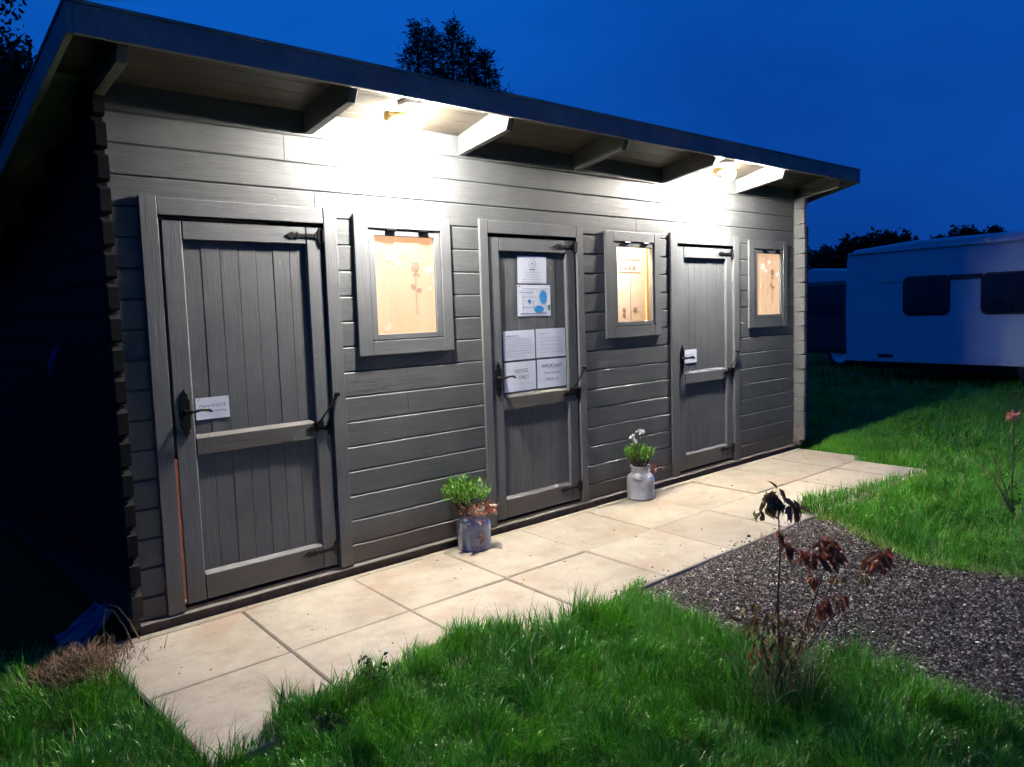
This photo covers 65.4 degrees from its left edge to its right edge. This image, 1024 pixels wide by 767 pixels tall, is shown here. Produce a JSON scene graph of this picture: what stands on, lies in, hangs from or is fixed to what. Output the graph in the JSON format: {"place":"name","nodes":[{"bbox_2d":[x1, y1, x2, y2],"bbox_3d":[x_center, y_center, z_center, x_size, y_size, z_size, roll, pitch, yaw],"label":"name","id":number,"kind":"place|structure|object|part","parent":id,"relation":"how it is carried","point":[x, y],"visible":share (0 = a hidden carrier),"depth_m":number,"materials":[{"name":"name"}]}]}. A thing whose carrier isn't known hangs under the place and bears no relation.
{"place":"outdoors","nodes":[
{"label":"outdoors","id":0,"kind":"place"},
{"bbox_2d":[97,448,924,766],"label":"path","id":1,"kind":"structure","parent":0,"point":[357,616],"depth_m":4.00,"materials":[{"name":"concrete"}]},
{"bbox_2d":[457,505,490,551],"bbox_3d":[-0.225,0.851,4.708,0.214,0.241,0.200,-4,6,-25],"label":"milk churn planter","id":2,"kind":"object","parent":1,"relation":"on","point":[469,529],"visible":0.77,"depth_m":4.63,"materials":[{"name":"metal"}]},
{"bbox_2d":[440,473,498,550],"bbox_3d":[-0.267,0.743,4.673,0.358,0.460,0.293,-7,7,-42],"label":"potted shrub","id":3,"kind":"object","parent":2,"relation":"in","point":[462,492],"visible":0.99,"depth_m":4.63,"materials":[{"name":"green plant"}]},
{"bbox_2d":[627,463,654,500],"bbox_3d":[0.936,0.713,5.800,0.214,0.241,0.200,-4,6,-25],"label":"milk churn planter","id":4,"kind":"object","parent":1,"relation":"on","point":[640,483],"visible":0.91,"depth_m":5.73,"materials":[{"name":"metal"}]},
{"bbox_2d":[623,429,663,475],"bbox_3d":[0.954,0.502,5.765,0.300,0.347,0.220,-2,5,0],"label":"potted flower","id":5,"kind":"object","parent":4,"relation":"in","point":[640,453],"visible":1,"depth_m":5.75,"materials":[{"name":"green plant"}]},
{"bbox_2d":[0,353,1023,766],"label":"lawn","id":6,"kind":"structure","parent":0,"point":[634,633],"depth_m":2.88,"materials":[{"name":"green plant"}]},
{"bbox_2d":[303,704,345,730],"bbox_3d":[-0.634,1.140,2.723,0.082,0.108,0.146,-12,12,-63],"label":"weed","id":7,"kind":"object","parent":6,"relation":"on","point":[327,719],"visible":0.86,"depth_m":2.71,"materials":[{"name":"green plant"}]},
{"bbox_2d":[358,652,396,687],"bbox_3d":[-0.515,1.079,2.955,0.119,0.174,0.164,-27,25,-78],"label":"weed","id":8,"kind":"object","parent":6,"relation":"on","point":[385,672],"visible":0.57,"depth_m":2.95,"materials":[{"name":"green plant"}]},
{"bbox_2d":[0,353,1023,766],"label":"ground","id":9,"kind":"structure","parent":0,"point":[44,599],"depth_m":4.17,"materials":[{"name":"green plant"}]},
{"bbox_2d":[0,0,36,138],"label":"tree","id":10,"kind":"object","parent":9,"relation":"on","point":[15,66],"visible":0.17,"depth_m":10.42,"materials":[{"name":"green plant"}]},
{"bbox_2d":[53,602,113,650],"bbox_3d":[-1.913,1.079,3.550,0.216,0.168,0.264,-7,7,-42],"label":"blue tarpaulin","id":11,"kind":"object","parent":9,"relation":"on","point":[91,617],"visible":0.88,"depth_m":3.54,"materials":[{"name":"blue plastic"}]},
{"bbox_2d":[1,631,171,703],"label":"dead clippings","id":12,"kind":"object","parent":9,"relation":"on","point":[91,656],"visible":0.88,"depth_m":3.23,"materials":[{"name":"brown plant"}]},
{"bbox_2d":[102,604,139,659],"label":"dead stalks","id":13,"kind":"object","parent":9,"relation":"on","point":[123,625],"visible":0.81,"depth_m":3.43,"materials":[{"name":"brown plant"}]},
{"bbox_2d":[393,18,463,81],"bbox_3d":[-2.408,-5.660,23.225,6.109,9.950,6.438,-3,5,-14],"label":"conifer","id":14,"kind":"object","parent":9,"relation":"on","point":[416,40],"visible":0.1,"depth_m":23.04,"materials":[{"name":"green plant"}]},
{"bbox_2d":[0,0,860,635],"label":"timber cabin","id":15,"kind":"object","parent":9,"relation":"on","point":[304,260],"visible":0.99,"depth_m":4.24,"materials":[{"name":"wood"}]},
{"bbox_2d":[48,343,61,379],"bbox_3d":[-2.257,-0.107,3.938,0.052,0.184,0.106,-7,7,-42],"label":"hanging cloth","id":16,"kind":"object","parent":15,"relation":"hanging from","point":[53,360],"visible":1,"depth_m":3.91,"materials":[{"name":"fabric"}]},
{"bbox_2d":[137,195,353,615],"bbox_3d":[-1.266,0.078,3.911,0.976,1.897,0.156,-7,7,-42],"label":"door","id":17,"kind":"structure","parent":15,"relation":"in","point":[234,308],"depth_m":3.87,"materials":[{"name":"paint"}]},
{"bbox_2d":[195,395,229,419],"bbox_3d":[-1.412,0.114,3.763,0.160,0.102,0.004,-7,7,-42],"label":"notice","id":18,"kind":"object","parent":17,"relation":"attached to","point":[219,406],"visible":0.89,"depth_m":3.77,"materials":[{"name":"paper"}]},
{"bbox_2d":[351,213,454,356],"bbox_3d":[-0.597,-0.548,4.455,0.647,0.758,0.048,-7,7,-42],"label":"window","id":19,"kind":"structure","parent":15,"relation":"in","point":[403,279],"depth_m":4.45,"materials":[{"name":"grey wood"}]},
{"bbox_2d":[383,98,423,131],"bbox_3d":[-0.554,-1.381,4.100,0.225,0.149,0.124,-7,7,-42],"label":"eave lamp","id":20,"kind":"object","parent":15,"relation":"attached to","point":[414,121],"visible":0.96,"depth_m":4.10,"materials":[{"name":"white ceramic"}]},
{"bbox_2d":[477,219,588,526],"bbox_3d":[0.145,-0.086,5.205,0.924,1.897,0.156,-7,7,-42],"label":"door","id":21,"kind":"structure","parent":15,"relation":"in","point":[536,440],"depth_m":5.19,"materials":[{"name":"paint"}]},
{"bbox_2d":[503,330,534,360],"bbox_3d":[0.047,-0.245,5.090,0.277,0.187,0.004,-7,7,-42],"label":"notice","id":22,"kind":"object","parent":21,"relation":"attached to","point":[519,345],"visible":1,"depth_m":5.09,"materials":[{"name":"paper"}]},
{"bbox_2d":[504,360,535,392],"bbox_3d":[0.054,-0.046,5.109,0.279,0.187,0.004,-7,7,-42],"label":"notice","id":23,"kind":"object","parent":21,"relation":"attached to","point":[524,373],"visible":1,"depth_m":5.11,"materials":[{"name":"paper"}]},
{"bbox_2d":[517,256,546,283],"bbox_3d":[0.130,-0.733,5.137,0.260,0.174,0.004,-6,7,-42],"label":"notice","id":24,"kind":"object","parent":21,"relation":"attached to","point":[531,269],"visible":1,"depth_m":5.13,"materials":[{"name":"paper"}]},
{"bbox_2d":[517,285,550,315],"bbox_3d":[0.144,-0.538,5.161,0.300,0.200,0.004,-6,7,-42],"label":"notice","id":25,"kind":"object","parent":21,"relation":"attached to","point":[533,300],"visible":1,"depth_m":5.16,"materials":[{"name":"paper"}]},
{"bbox_2d":[537,357,565,387],"bbox_3d":[0.267,-0.071,5.304,0.274,0.188,0.004,-6,7,-42],"label":"notice","id":26,"kind":"object","parent":21,"relation":"attached to","point":[551,372],"visible":1,"depth_m":5.30,"materials":[{"name":"paper"}]},
{"bbox_2d":[536,328,565,357],"bbox_3d":[0.258,-0.271,5.284,0.276,0.188,0.004,-6,7,-42],"label":"notice","id":27,"kind":"object","parent":15,"relation":"attached to","point":[550,342],"visible":1,"depth_m":5.28,"materials":[{"name":"paper"}]},
{"bbox_2d":[604,230,661,338],"bbox_3d":[0.884,-0.721,5.813,0.630,0.758,0.048,-7,7,-42],"label":"window","id":28,"kind":"structure","parent":15,"relation":"in","point":[644,239],"depth_m":5.77,"materials":[{"name":"grey wood"}]},
{"bbox_2d":[669,232,740,476],"bbox_3d":[1.566,-0.251,6.509,0.968,1.897,0.156,-7,7,-42],"label":"door","id":29,"kind":"structure","parent":15,"relation":"in","point":[705,280],"depth_m":6.50,"materials":[{"name":"paint"}]},
{"bbox_2d":[685,349,696,362],"bbox_3d":[1.422,-0.218,6.364,0.182,0.106,0.004,-7,7,-42],"label":"notice","id":30,"kind":"object","parent":29,"relation":"attached to","point":[691,352],"visible":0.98,"depth_m":6.37,"materials":[{"name":"paper"}]},
{"bbox_2d":[713,159,734,180],"bbox_3d":[1.623,-1.634,6.097,0.225,0.149,0.124,-7,7,-42],"label":"eave lamp","id":31,"kind":"object","parent":15,"relation":"attached to","point":[727,172],"visible":0.96,"depth_m":6.09,"materials":[{"name":"white ceramic"}]},
{"bbox_2d":[747,240,786,327],"bbox_3d":[2.273,-0.882,7.088,0.655,0.758,0.048,-7,7,-42],"label":"window","id":32,"kind":"structure","parent":15,"relation":"in","point":[767,269],"depth_m":7.09,"materials":[{"name":"grey wood"}]},
{"bbox_2d":[801,226,807,441],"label":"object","id":33,"kind":"object","parent":15,"relation":"attached to","point":[806,325],"visible":0.03,"depth_m":8.01,"materials":[{"name":"grey wood"}]},
{"bbox_2d":[413,17,451,76],"bbox_3d":[-2.517,-6.507,26.644,5.400,11.016,4.952,-7,7,-42],"label":"conifer","id":34,"kind":"object","parent":9,"relation":"on","point":[431,30],"visible":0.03,"depth_m":26.03,"materials":[{"name":"green plant"}]},
{"bbox_2d":[425,10,499,87],"bbox_3d":[-1.660,-5.755,23.741,6.059,9.998,5.860,2,7,37],"label":"conifer","id":35,"kind":"object","parent":9,"relation":"on","point":[450,31],"visible":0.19,"depth_m":23.10,"materials":[{"name":"green plant"}]},
{"bbox_2d":[449,34,490,87],"bbox_3d":[-1.171,-5.965,25.524,5.354,10.058,5.298,-7,7,-42],"label":"conifer","id":36,"kind":"object","parent":9,"relation":"on","point":[470,45],"visible":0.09,"depth_m":25.05,"materials":[{"name":"green plant"}]},
{"bbox_2d":[466,47,513,92],"bbox_3d":[-0.895,-5.297,23.412,5.290,9.099,5.537,1,6,27],"label":"conifer","id":37,"kind":"object","parent":9,"relation":"on","point":[482,57],"visible":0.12,"depth_m":23.12,"materials":[{"name":"green plant"}]},
{"bbox_2d":[679,481,893,750],"bbox_3d":[0.945,0.736,2.736,0.737,0.807,0.728,0,6,20],"label":"autumn shrub","id":38,"kind":"object","parent":9,"relation":"on","point":[788,670],"visible":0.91,"depth_m":2.75,"materials":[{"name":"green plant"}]},
{"bbox_2d":[611,511,1023,717],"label":"gravel","id":39,"kind":"structure","parent":9,"relation":"on","point":[804,535],"depth_m":3.76,"materials":[{"name":"grey gravel"}]},
{"bbox_2d":[178,463,1022,690],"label":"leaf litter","id":40,"kind":"object","parent":39,"relation":"on","point":[797,614],"visible":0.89,"depth_m":3.86,"materials":[{"name":"brown plant"}]},
{"bbox_2d":[808,245,832,269],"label":"tree","id":41,"kind":"object","parent":9,"relation":"on","point":[816,258],"visible":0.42,"depth_m":60.80,"materials":[{"name":"green plant"}]},
{"bbox_2d":[812,246,840,268],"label":"tree","id":42,"kind":"object","parent":9,"relation":"on","point":[834,261],"visible":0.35,"depth_m":61.03,"materials":[{"name":"green plant"}]},
{"bbox_2d":[820,235,851,268],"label":"tree","id":43,"kind":"object","parent":9,"relation":"on","point":[828,247],"visible":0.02,"depth_m":63.67,"materials":[{"name":"green plant"}]},
{"bbox_2d":[833,238,863,268],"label":"tree","id":44,"kind":"object","parent":9,"relation":"on","point":[848,247],"visible":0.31,"depth_m":61.37,"materials":[{"name":"green plant"}]},
{"bbox_2d":[838,232,860,243],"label":"tree","id":45,"kind":"object","parent":9,"relation":"on","point":[847,237],"visible":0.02,"depth_m":62.20,"materials":[{"name":"green plant"}]},
{"bbox_2d":[854,234,877,248],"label":"tree","id":46,"kind":"object","parent":9,"relation":"on","point":[865,241],"visible":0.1,"depth_m":60.56,"materials":[{"name":"green plant"}]},
{"bbox_2d":[867,226,897,247],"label":"tree","id":47,"kind":"object","parent":9,"relation":"on","point":[880,239],"visible":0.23,"depth_m":61.27,"materials":[{"name":"green plant"}]},
{"bbox_2d":[879,228,917,245],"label":"tree","id":48,"kind":"object","parent":9,"relation":"on","point":[905,237],"visible":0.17,"depth_m":60.50,"materials":[{"name":"green plant"}]},
{"bbox_2d":[808,269,989,373],"bbox_3d":[8.416,-1.374,16.081,1.858,2.120,4.892,-5,6,-34],"label":"camper van","id":49,"kind":"object","parent":9,"relation":"on","point":[827,311],"visible":0.21,"depth_m":16.93,"materials":[{"name":"paint"}]},
{"bbox_3d":[6.716,-1.704,16.875,0.007,0.500,0.980,-5,6,-34],"label":"window","id":50,"kind":"part","parent":49,"relation":"part of","materials":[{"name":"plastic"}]},
{"bbox_2d":[846,230,1023,383],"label":"white caravan","id":51,"kind":"object","parent":9,"relation":"on","point":[949,304],"visible":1,"depth_m":12.74,"materials":[{"name":"plastic"}]},
{"bbox_2d":[904,276,948,313],"bbox_3d":[6.700,-1.423,12.907,0.021,0.590,0.720,-5,6,-34],"label":"window","id":52,"kind":"structure","parent":51,"relation":"in","point":[923,295],"depth_m":12.89,"materials":[{"name":"glass"}]},
{"bbox_2d":[903,275,950,315],"bbox_3d":[6.705,-1.424,12.911,0.009,0.640,0.770,-5,6,-34],"label":"window frame","id":53,"kind":"structure","parent":51,"relation":"in","point":[946,276],"depth_m":12.84,"materials":[{"name":"rubber"}]},
{"bbox_2d":[980,320,1012,358],"bbox_3d":[7.341,-0.665,12.089,0.008,0.590,0.460,-5,6,-34],"label":"locker door","id":54,"kind":"structure","parent":51,"relation":"in","point":[993,344],"depth_m":12.08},
{"bbox_2d":[980,270,1023,314],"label":"window frame","id":55,"kind":"structure","parent":51,"relation":"in","point":[982,311],"depth_m":12.07,"materials":[{"name":"rubber"}]},
{"bbox_2d":[982,272,1023,312],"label":"window","id":56,"kind":"structure","parent":51,"relation":"in","point":[1001,292],"depth_m":11.93,"materials":[{"name":"glass"}]},
{"bbox_2d":[930,234,950,238],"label":"tree","id":57,"kind":"object","parent":9,"relation":"on","point":[939,236],"visible":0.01,"depth_m":72.47,"materials":[{"name":"green plant"}]},
{"bbox_2d":[947,223,979,236],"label":"tree","id":58,"kind":"object","parent":9,"relation":"on","point":[965,231],"visible":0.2,"depth_m":72.82,"materials":[{"name":"green plant"}]},
{"bbox_2d":[978,224,1003,234],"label":"tree","id":59,"kind":"object","parent":9,"relation":"on","point":[993,228],"visible":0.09,"depth_m":73.02,"materials":[{"name":"green plant"}]},
{"bbox_2d":[966,384,1023,518],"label":"tall weed","id":60,"kind":"object","parent":9,"relation":"on","point":[1012,415],"visible":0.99,"depth_m":4.95,"materials":[{"name":"pink plant"}]},
{"bbox_2d":[0,0,1023,266],"label":"sky","id":61,"kind":"structure","parent":0,"point":[925,98],"materials":[{"name":"blue"}]}
]}

